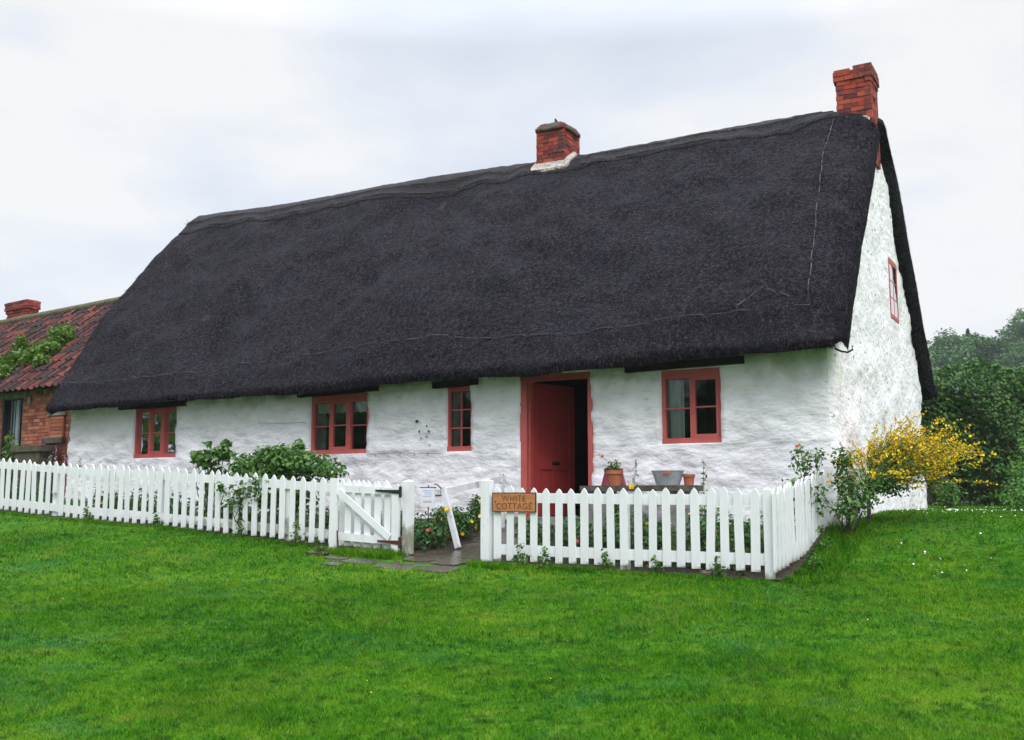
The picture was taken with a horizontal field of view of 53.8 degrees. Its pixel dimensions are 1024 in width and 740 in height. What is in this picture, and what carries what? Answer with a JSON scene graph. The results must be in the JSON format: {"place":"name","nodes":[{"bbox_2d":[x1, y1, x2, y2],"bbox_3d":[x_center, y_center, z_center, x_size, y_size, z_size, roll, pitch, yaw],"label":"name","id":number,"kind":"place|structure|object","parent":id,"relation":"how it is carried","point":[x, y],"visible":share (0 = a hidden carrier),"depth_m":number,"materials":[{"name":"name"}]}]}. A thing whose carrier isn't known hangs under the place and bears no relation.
{"place":"outdoors","nodes":[
{"label":"outdoors","id":0,"kind":"place"},
{"bbox_2d":[0,508,829,579],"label":"soil","id":1,"kind":"structure","parent":0,"point":[785,572],"depth_m":12.20,"materials":[{"name":"brown soil"}]},
{"bbox_2d":[4,482,50,509],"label":"bedding plant","id":2,"kind":"object","parent":1,"relation":"on","point":[18,489],"visible":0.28,"depth_m":17.25,"materials":[{"name":"green plant"}]},
{"bbox_2d":[85,486,124,518],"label":"bedding plant","id":3,"kind":"object","parent":1,"relation":"on","point":[115,501],"visible":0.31,"depth_m":16.13,"materials":[{"name":"green plant"}]},
{"bbox_2d":[122,488,157,520],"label":"bedding plant","id":4,"kind":"object","parent":1,"relation":"on","point":[139,501],"visible":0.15,"depth_m":15.83,"materials":[{"name":"green plant"}]},
{"bbox_2d":[140,491,198,523],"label":"bedding plant","id":5,"kind":"object","parent":1,"relation":"on","point":[171,502],"visible":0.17,"depth_m":15.41,"materials":[{"name":"green plant"}]},
{"bbox_2d":[189,438,235,527],"bbox_3d":[-4.472,1.705,15.048,0.792,1.362,0.515,0,-7,0],"label":"fig shrub","id":6,"kind":"object","parent":1,"relation":"on","point":[225,453],"visible":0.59,"depth_m":15.04,"materials":[{"name":"green plant"}]},
{"bbox_2d":[206,495,260,529],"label":"bedding plant","id":7,"kind":"object","parent":1,"relation":"on","point":[230,513],"visible":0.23,"depth_m":14.71,"materials":[{"name":"green plant"}]},
{"bbox_2d":[216,477,260,534],"bbox_3d":[-3.817,1.935,14.203,0.810,0.856,0.325,-3,-8,23],"label":"rose spray","id":8,"kind":"object","parent":1,"relation":"on","point":[239,493],"visible":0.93,"depth_m":14.16,"materials":[{"name":"green plant"}]},
{"bbox_2d":[226,439,348,523],"bbox_3d":[-3.202,1.679,14.341,2.070,1.418,0.843,-2,-7,15],"label":"rose shrub","id":9,"kind":"object","parent":1,"relation":"on","point":[296,461],"visible":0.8,"depth_m":14.26,"materials":[{"name":"green plant"}]},
{"bbox_2d":[316,507,338,539],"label":"bedding plant","id":10,"kind":"object","parent":1,"relation":"on","point":[327,519],"visible":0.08,"depth_m":13.73,"materials":[{"name":"green plant"}]},
{"bbox_2d":[3,494,795,574],"bbox_3d":[-3.308,2.290,15.189,15.034,0.893,2.077,-4,-8,30],"label":"ground cover","id":11,"kind":"object","parent":1,"relation":"on","point":[415,542],"visible":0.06,"depth_m":13.47,"materials":[{"name":"green plant"}]},
{"bbox_2d":[381,519,422,549],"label":"bedding plant","id":12,"kind":"object","parent":1,"relation":"on","point":[418,530],"visible":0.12,"depth_m":13.08,"materials":[{"name":"green plant"}]},
{"bbox_2d":[420,485,435,523],"bbox_3d":[-1.109,1.890,13.319,0.260,0.735,0.025,-4,-8,30],"label":"notice board","id":13,"kind":"object","parent":1,"relation":"on","point":[428,496],"visible":0.95,"depth_m":13.33,"materials":[{"name":"white paper"}]},
{"bbox_2d":[414,520,450,549],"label":"bedding plant","id":14,"kind":"object","parent":1,"relation":"on","point":[439,533],"visible":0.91,"depth_m":13.14,"materials":[{"name":"green plant"}]},
{"bbox_2d":[444,506,448,536],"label":"poppy","id":15,"kind":"object","parent":1,"relation":"on","point":[446,508],"visible":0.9,"depth_m":13.10,"materials":[{"name":"yellow plant"}]},
{"bbox_2d":[429,505,470,533],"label":"bedding plant","id":16,"kind":"object","parent":1,"relation":"on","point":[439,514],"visible":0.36,"depth_m":13.97,"materials":[{"name":"green plant"}]},
{"bbox_2d":[440,503,477,541],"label":"bedding plant","id":17,"kind":"object","parent":1,"relation":"on","point":[461,519],"visible":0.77,"depth_m":13.55,"materials":[{"name":"green plant"}]},
{"bbox_2d":[465,493,480,532],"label":"bedding plant","id":18,"kind":"object","parent":1,"relation":"on","point":[476,510],"visible":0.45,"depth_m":14.01,"materials":[{"name":"green plant"}]},
{"bbox_2d":[514,517,554,557],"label":"bedding plant","id":19,"kind":"object","parent":1,"relation":"on","point":[540,536],"visible":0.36,"depth_m":12.38,"materials":[{"name":"green plant"}]},
{"bbox_2d":[550,515,602,546],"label":"bedding plant","id":20,"kind":"object","parent":1,"relation":"on","point":[565,537],"visible":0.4,"depth_m":12.19,"materials":[{"name":"green plant"}]},
{"bbox_2d":[591,523,633,561],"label":"bedding plant","id":21,"kind":"object","parent":1,"relation":"on","point":[617,535],"visible":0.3,"depth_m":11.86,"materials":[{"name":"green plant"}]},
{"bbox_2d":[602,505,647,534],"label":"bedding plant","id":22,"kind":"object","parent":1,"relation":"on","point":[616,520],"visible":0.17,"depth_m":12.70,"materials":[{"name":"green plant"}]},
{"bbox_2d":[480,479,775,580],"bbox_3d":[1.194,1.853,11.351,3.516,1.274,0.168,-4,-8,29],"label":"picket fence","id":23,"kind":"object","parent":1,"relation":"on","point":[493,547],"visible":0.93,"depth_m":11.20,"materials":[{"name":"white paint"}]},
{"bbox_2d":[492,492,535,511],"bbox_3d":[0.024,1.569,11.984,0.596,0.229,0.023,-4,-8,30],"label":"name board","id":24,"kind":"object","parent":23,"relation":"attached to","point":[513,501],"visible":1,"depth_m":11.98,"materials":[{"name":"wood"}]},
{"bbox_2d":[629,484,634,548],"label":"poppy","id":25,"kind":"object","parent":1,"relation":"on","point":[631,486],"visible":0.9,"depth_m":11.87,"materials":[{"name":"yellow plant"}]},
{"bbox_2d":[628,459,642,545],"bbox_3d":[1.489,1.661,12.306,0.179,1.142,0.184,-4,-8,29],"label":"flower spike","id":26,"kind":"object","parent":1,"relation":"on","point":[633,479],"visible":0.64,"depth_m":12.31,"materials":[{"name":"green plant"}]},
{"bbox_2d":[633,517,688,564],"bbox_3d":[1.677,1.980,11.555,0.529,0.585,0.622,5,-8,-32],"label":"bedding plant","id":27,"kind":"object","parent":1,"relation":"on","point":[645,530],"visible":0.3,"depth_m":11.55,"materials":[{"name":"green plant"}]},
{"bbox_2d":[698,460,708,521],"bbox_3d":[2.265,1.620,11.835,0.168,1.136,0.181,0,-7,0],"label":"flower spike","id":28,"kind":"object","parent":1,"relation":"on","point":[703,473],"visible":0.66,"depth_m":11.88,"materials":[{"name":"green plant"}]},
{"bbox_2d":[676,522,734,566],"bbox_3d":[2.171,1.965,11.287,0.640,0.571,0.604,-5,-9,34],"label":"bedding plant","id":29,"kind":"object","parent":1,"relation":"on","point":[703,539],"visible":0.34,"depth_m":11.29,"materials":[{"name":"green plant"}]},
{"bbox_2d":[685,505,734,538],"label":"bedding plant","id":30,"kind":"object","parent":1,"relation":"on","point":[702,519],"visible":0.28,"depth_m":12.19,"materials":[{"name":"green plant"}]},
{"bbox_2d":[729,519,764,567],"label":"bedding plant","id":31,"kind":"object","parent":1,"relation":"on","point":[747,538],"visible":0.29,"depth_m":11.10,"materials":[{"name":"green plant"}]},
{"bbox_2d":[781,444,833,526],"bbox_3d":[3.473,1.442,11.951,0.575,1.150,0.562,5,-9,-36],"label":"corner rose","id":32,"kind":"object","parent":1,"relation":"on","point":[804,461],"visible":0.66,"depth_m":12.00,"materials":[{"name":"green plant"}]},
{"bbox_2d":[305,523,554,572],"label":"path","id":33,"kind":"structure","parent":0,"point":[442,561],"depth_m":12.28,"materials":[{"name":"stone"}]},
{"bbox_2d":[434,474,505,548],"bbox_3d":[-0.438,1.880,13.588,0.363,0.981,1.363,-6,-9,41],"label":"handrail","id":34,"kind":"object","parent":33,"relation":"on","point":[444,492],"visible":0.9,"depth_m":13.33,"materials":[{"name":"white paint"}]},
{"bbox_2d":[0,504,1023,739],"bbox_3d":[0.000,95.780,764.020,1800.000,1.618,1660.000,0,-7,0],"label":"ground","id":35,"kind":"structure","parent":0,"point":[961,549],"depth_m":7.65,"materials":[{"name":"green plant"}]},
{"bbox_2d":[0,431,20,495],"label":"yard shrub","id":36,"kind":"object","parent":35,"relation":"on","point":[7,449],"visible":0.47,"depth_m":20.82,"materials":[{"name":"green plant"}]},
{"bbox_2d":[10,445,58,499],"bbox_3d":[-9.712,2.165,20.456,1.150,1.250,0.380,-5,-9,36],"label":"stone trough","id":37,"kind":"object","parent":35,"relation":"on","point":[38,454],"visible":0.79,"depth_m":20.26,"materials":[{"name":"grey stone"}]},
{"bbox_2d":[0,296,119,498],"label":"outbuilding","id":38,"kind":"structure","parent":35,"relation":"on","point":[27,392],"depth_m":21.98,"materials":[{"name":"red tile"}]},
{"bbox_2d":[5,400,20,489],"bbox_3d":[-10.826,1.781,21.872,0.093,2.240,0.493,7,-10,-44],"label":"door","id":39,"kind":"structure","parent":38,"relation":"in","point":[15,411],"depth_m":21.91,"materials":[{"name":"grey paint"}]},
{"bbox_2d":[0,322,77,378],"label":"climbing plant","id":40,"kind":"object","parent":38,"relation":"on","point":[62,336],"visible":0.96,"depth_m":22.63,"materials":[{"name":"green plant"}]},
{"bbox_2d":[83,507,93,519],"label":"weed","id":41,"kind":"object","parent":35,"relation":"on","point":[87,512],"visible":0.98,"depth_m":15.71,"materials":[{"name":"green plant"}]},
{"bbox_2d":[151,512,163,525],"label":"weed","id":42,"kind":"object","parent":35,"relation":"on","point":[157,521],"visible":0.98,"depth_m":14.87,"materials":[{"name":"green plant"}]},
{"bbox_2d":[0,458,413,555],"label":"picket fence","id":43,"kind":"object","parent":35,"relation":"on","point":[282,528],"visible":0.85,"depth_m":14.78,"materials":[{"name":"white paint"}]},
{"bbox_2d":[329,478,401,550],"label":"gate","id":44,"kind":"structure","parent":43,"relation":"attached to","point":[390,538],"depth_m":12.91,"materials":[{"name":"white paint"}]},
{"bbox_2d":[232,517,247,537],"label":"weed","id":45,"kind":"object","parent":35,"relation":"on","point":[240,522],"visible":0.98,"depth_m":14.01,"materials":[{"name":"green plant"}]},
{"bbox_2d":[288,520,308,545],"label":"weed","id":46,"kind":"object","parent":35,"relation":"on","point":[298,537],"visible":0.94,"depth_m":13.48,"materials":[{"name":"green plant"}]},
{"bbox_2d":[314,536,325,550],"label":"weed","id":47,"kind":"object","parent":35,"relation":"on","point":[319,544],"visible":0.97,"depth_m":12.87,"materials":[{"name":"green plant"}]},
{"bbox_2d":[45,62,938,526],"label":"cottage","id":48,"kind":"structure","parent":35,"relation":"on","point":[561,312],"depth_m":15.80,"materials":[{"name":"paint"}]},
{"bbox_2d":[118,401,186,457],"bbox_3d":[-6.605,1.116,18.609,1.760,1.025,0.215,-4,-8,30],"label":"window","id":49,"kind":"structure","parent":48,"relation":"in","point":[156,422],"depth_m":18.61,"materials":[{"name":"pink paint"}]},
{"bbox_2d":[297,385,378,454],"bbox_3d":[-2.816,0.826,16.432,1.640,1.105,0.215,-4,-8,30],"label":"window","id":50,"kind":"structure","parent":48,"relation":"in","point":[348,397],"depth_m":16.44,"materials":[{"name":"pink paint"}]},
{"bbox_2d":[318,401,366,413],"bbox_3d":[-2.739,0.606,16.592,1.160,0.230,0.036,-4,-8,30],"label":"curtain","id":51,"kind":"object","parent":48,"relation":"attached to","point":[360,406],"visible":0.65,"depth_m":16.62,"materials":[{"name":"white fabric"}]},
{"bbox_2d":[432,378,478,451],"bbox_3d":[-0.835,0.696,15.291,0.780,1.090,0.215,-4,-8,30],"label":"window","id":52,"kind":"structure","parent":48,"relation":"in","point":[462,385],"depth_m":15.33,"materials":[{"name":"pink paint"}]},
{"bbox_2d":[533,383,574,515],"bbox_3d":[0.642,1.182,14.985,0.860,1.930,0.096,7,-10,-42],"label":"door","id":53,"kind":"structure","parent":48,"relation":"in","point":[554,418],"depth_m":15.01,"materials":[{"name":"red paint"}]},
{"bbox_2d":[670,379,684,437],"bbox_3d":[2.244,0.533,13.691,0.200,0.840,0.036,-4,-8,30],"label":"curtain","id":54,"kind":"object","parent":48,"relation":"attached to","point":[678,415],"visible":0.91,"depth_m":13.69,"materials":[{"name":"white fabric"}]},
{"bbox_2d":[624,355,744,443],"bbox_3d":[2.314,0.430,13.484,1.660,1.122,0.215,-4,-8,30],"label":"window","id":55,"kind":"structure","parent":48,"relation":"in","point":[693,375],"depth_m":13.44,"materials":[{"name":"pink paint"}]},
{"bbox_2d":[888,257,898,322],"bbox_3d":[6.210,-1.294,16.504,0.068,0.980,0.724,-4,-8,30],"label":"window","id":56,"kind":"structure","parent":48,"relation":"in","point":[892,267],"depth_m":16.47,"materials":[{"name":"pink paint"}]},
{"bbox_2d":[512,538,531,564],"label":"weed","id":57,"kind":"object","parent":35,"relation":"on","point":[521,557],"visible":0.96,"depth_m":11.75,"materials":[{"name":"green plant"}]},
{"bbox_2d":[539,546,553,567],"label":"weed","id":58,"kind":"object","parent":35,"relation":"on","point":[546,561],"visible":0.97,"depth_m":11.61,"materials":[{"name":"green plant"}]},
{"bbox_2d":[599,548,616,568],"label":"weed","id":59,"kind":"object","parent":35,"relation":"on","point":[606,564],"visible":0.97,"depth_m":11.25,"materials":[{"name":"green plant"}]},
{"bbox_2d":[580,485,702,534],"bbox_3d":[1.680,1.849,13.169,1.580,0.680,0.380,-4,-8,30],"label":"bench","id":60,"kind":"object","parent":35,"relation":"on","point":[675,489],"visible":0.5,"depth_m":12.93,"materials":[{"name":"wood"}]},
{"bbox_2d":[601,468,625,485],"bbox_3d":[1.361,1.432,13.512,0.340,0.230,0.337,0,-7,0],"label":"glazed pot","id":61,"kind":"object","parent":60,"relation":"on","point":[605,481],"visible":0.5,"depth_m":13.42,"materials":[{"name":"ceramic"}]},
{"bbox_2d":[606,470,622,485],"bbox_3d":[1.362,1.429,13.372,0.224,0.200,0.222,0,-7,0],"label":"flower pot","id":62,"kind":"object","parent":60,"relation":"on","point":[614,477],"visible":0.87,"depth_m":13.29,"materials":[{"name":"ceramic"}]},
{"bbox_2d":[599,454,620,469],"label":"geranium","id":63,"kind":"object","parent":62,"relation":"in","point":[615,464],"visible":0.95,"depth_m":13.39,"materials":[{"name":"green plant"}]},
{"bbox_2d":[648,470,687,484],"bbox_3d":[2.014,1.392,13.043,0.316,0.192,0.493,5,-9,-34],"label":"galvanised tub","id":64,"kind":"object","parent":60,"relation":"on","point":[667,477],"visible":0.91,"depth_m":12.93,"materials":[{"name":"metal"}]},
{"bbox_2d":[683,474,694,484],"bbox_3d":[2.267,1.406,12.939,0.161,0.140,0.160,0,-7,0],"label":"flower pot","id":65,"kind":"object","parent":60,"relation":"on","point":[688,479],"visible":0.82,"depth_m":12.88,"materials":[{"name":"ceramic"}]},
{"bbox_2d":[649,554,666,572],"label":"weed","id":66,"kind":"object","parent":35,"relation":"on","point":[656,569],"visible":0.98,"depth_m":10.93,"materials":[{"name":"green plant"}]},
{"bbox_2d":[699,570,728,577],"bbox_3d":[2.139,2.192,10.727,0.339,0.169,0.202,-3,-8,25],"label":"stone","id":67,"kind":"object","parent":35,"relation":"on","point":[704,572],"visible":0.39,"depth_m":10.67,"materials":[{"name":"grey stone"}]},
{"bbox_2d":[709,556,729,576],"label":"weed","id":68,"kind":"object","parent":35,"relation":"on","point":[718,572],"visible":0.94,"depth_m":10.60,"materials":[{"name":"green plant"}]},
{"bbox_2d":[772,469,826,572],"bbox_3d":[3.238,1.655,11.412,0.140,1.104,2.350,-4,-8,29],"label":"picket fence","id":69,"kind":"object","parent":35,"relation":"on","point":[791,549],"visible":0.88,"depth_m":11.13,"materials":[{"name":"white paint"}]},
{"bbox_2d":[805,549,824,569],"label":"weed","id":70,"kind":"object","parent":35,"relation":"on","point":[813,562],"visible":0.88,"depth_m":10.85,"materials":[{"name":"green plant"}]},
{"bbox_2d":[815,525,832,551],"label":"weed","id":71,"kind":"object","parent":35,"relation":"on","point":[822,541],"visible":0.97,"depth_m":11.52,"materials":[{"name":"green plant"}]},
{"bbox_2d":[827,445,869,533],"bbox_3d":[3.957,1.427,11.891,0.510,1.091,0.557,0,-7,0],"label":"corner rose","id":72,"kind":"object","parent":35,"relation":"on","point":[850,514],"visible":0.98,"depth_m":11.91,"materials":[{"name":"green plant"}]},
{"bbox_2d":[826,410,997,528],"bbox_3d":[4.883,1.204,12.404,2.032,1.501,2.096,-2,-7,15],"label":"broom bush","id":73,"kind":"object","parent":35,"relation":"on","point":[896,461],"visible":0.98,"depth_m":12.23,"materials":[{"name":"yellow plant"}]},
{"bbox_2d":[932,480,967,507],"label":"shrub","id":74,"kind":"object","parent":35,"relation":"on","point":[948,494],"visible":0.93,"depth_m":18.38,"materials":[{"name":"green plant"}]},
{"bbox_2d":[893,507,1022,573],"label":"daisies","id":75,"kind":"object","parent":35,"relation":"on","point":[955,511],"visible":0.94,"depth_m":13.59,"materials":[{"name":"white plant"}]},
{"bbox_2d":[921,354,1023,505],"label":"hedge","id":76,"kind":"object","parent":35,"relation":"on","point":[996,417],"visible":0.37,"depth_m":22.39,"materials":[{"name":"green plant"}]},
{"bbox_2d":[983,427,1023,510],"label":"conifer bush","id":77,"kind":"object","parent":35,"relation":"on","point":[1018,490],"visible":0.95,"depth_m":16.04,"materials":[{"name":"green plant"}]},
{"bbox_2d":[0,0,1023,388],"label":"sky","id":78,"kind":"structure","parent":0,"point":[124,123],"materials":[{"name":"white"}]},
{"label":"hill","id":79,"kind":"structure","parent":0,"visible":0},
{"bbox_2d":[926,327,985,389],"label":"woodland tree","id":80,"kind":"object","parent":79,"relation":"on","point":[953,352],"visible":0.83,"depth_m":147.76,"materials":[{"name":"green plant"}]},
{"bbox_2d":[932,332,989,369],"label":"woodland tree","id":81,"kind":"object","parent":79,"relation":"on","point":[963,337],"visible":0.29,"depth_m":147.96,"materials":[{"name":"green plant"}]},
{"bbox_2d":[961,351,968,390],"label":"woodland tree","id":82,"kind":"object","parent":79,"relation":"on","point":[965,354],"visible":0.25,"depth_m":141.15,"materials":[{"name":"green plant"}]},
{"bbox_2d":[930,345,1022,390],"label":"woodland","id":83,"kind":"object","parent":79,"relation":"on","point":[965,358],"visible":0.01,"depth_m":145.05,"materials":[{"name":"green plant"}]},
{"bbox_2d":[970,336,1003,368],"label":"woodland tree","id":84,"kind":"object","parent":79,"relation":"on","point":[987,349],"visible":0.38,"depth_m":149.38,"materials":[{"name":"green plant"}]},
{"bbox_2d":[988,308,1023,358],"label":"woodland tree","id":85,"kind":"object","parent":79,"relation":"on","point":[1006,344],"visible":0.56,"depth_m":147.07,"materials":[{"name":"green plant"}]},
{"bbox_2d":[988,365,1023,390],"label":"woodland tree","id":86,"kind":"object","parent":79,"relation":"on","point":[1012,367],"visible":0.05,"depth_m":131.00,"materials":[{"name":"green plant"}]},
{"bbox_2d":[991,339,1023,369],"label":"woodland tree","id":87,"kind":"object","parent":79,"relation":"on","point":[1012,357],"visible":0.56,"depth_m":140.77,"materials":[{"name":"green plant"}]},
{"bbox_2d":[995,309,1023,340],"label":"woodland tree","id":88,"kind":"object","parent":79,"relation":"on","point":[1020,326],"visible":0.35,"depth_m":149.73,"materials":[{"name":"green plant"}]}
]}

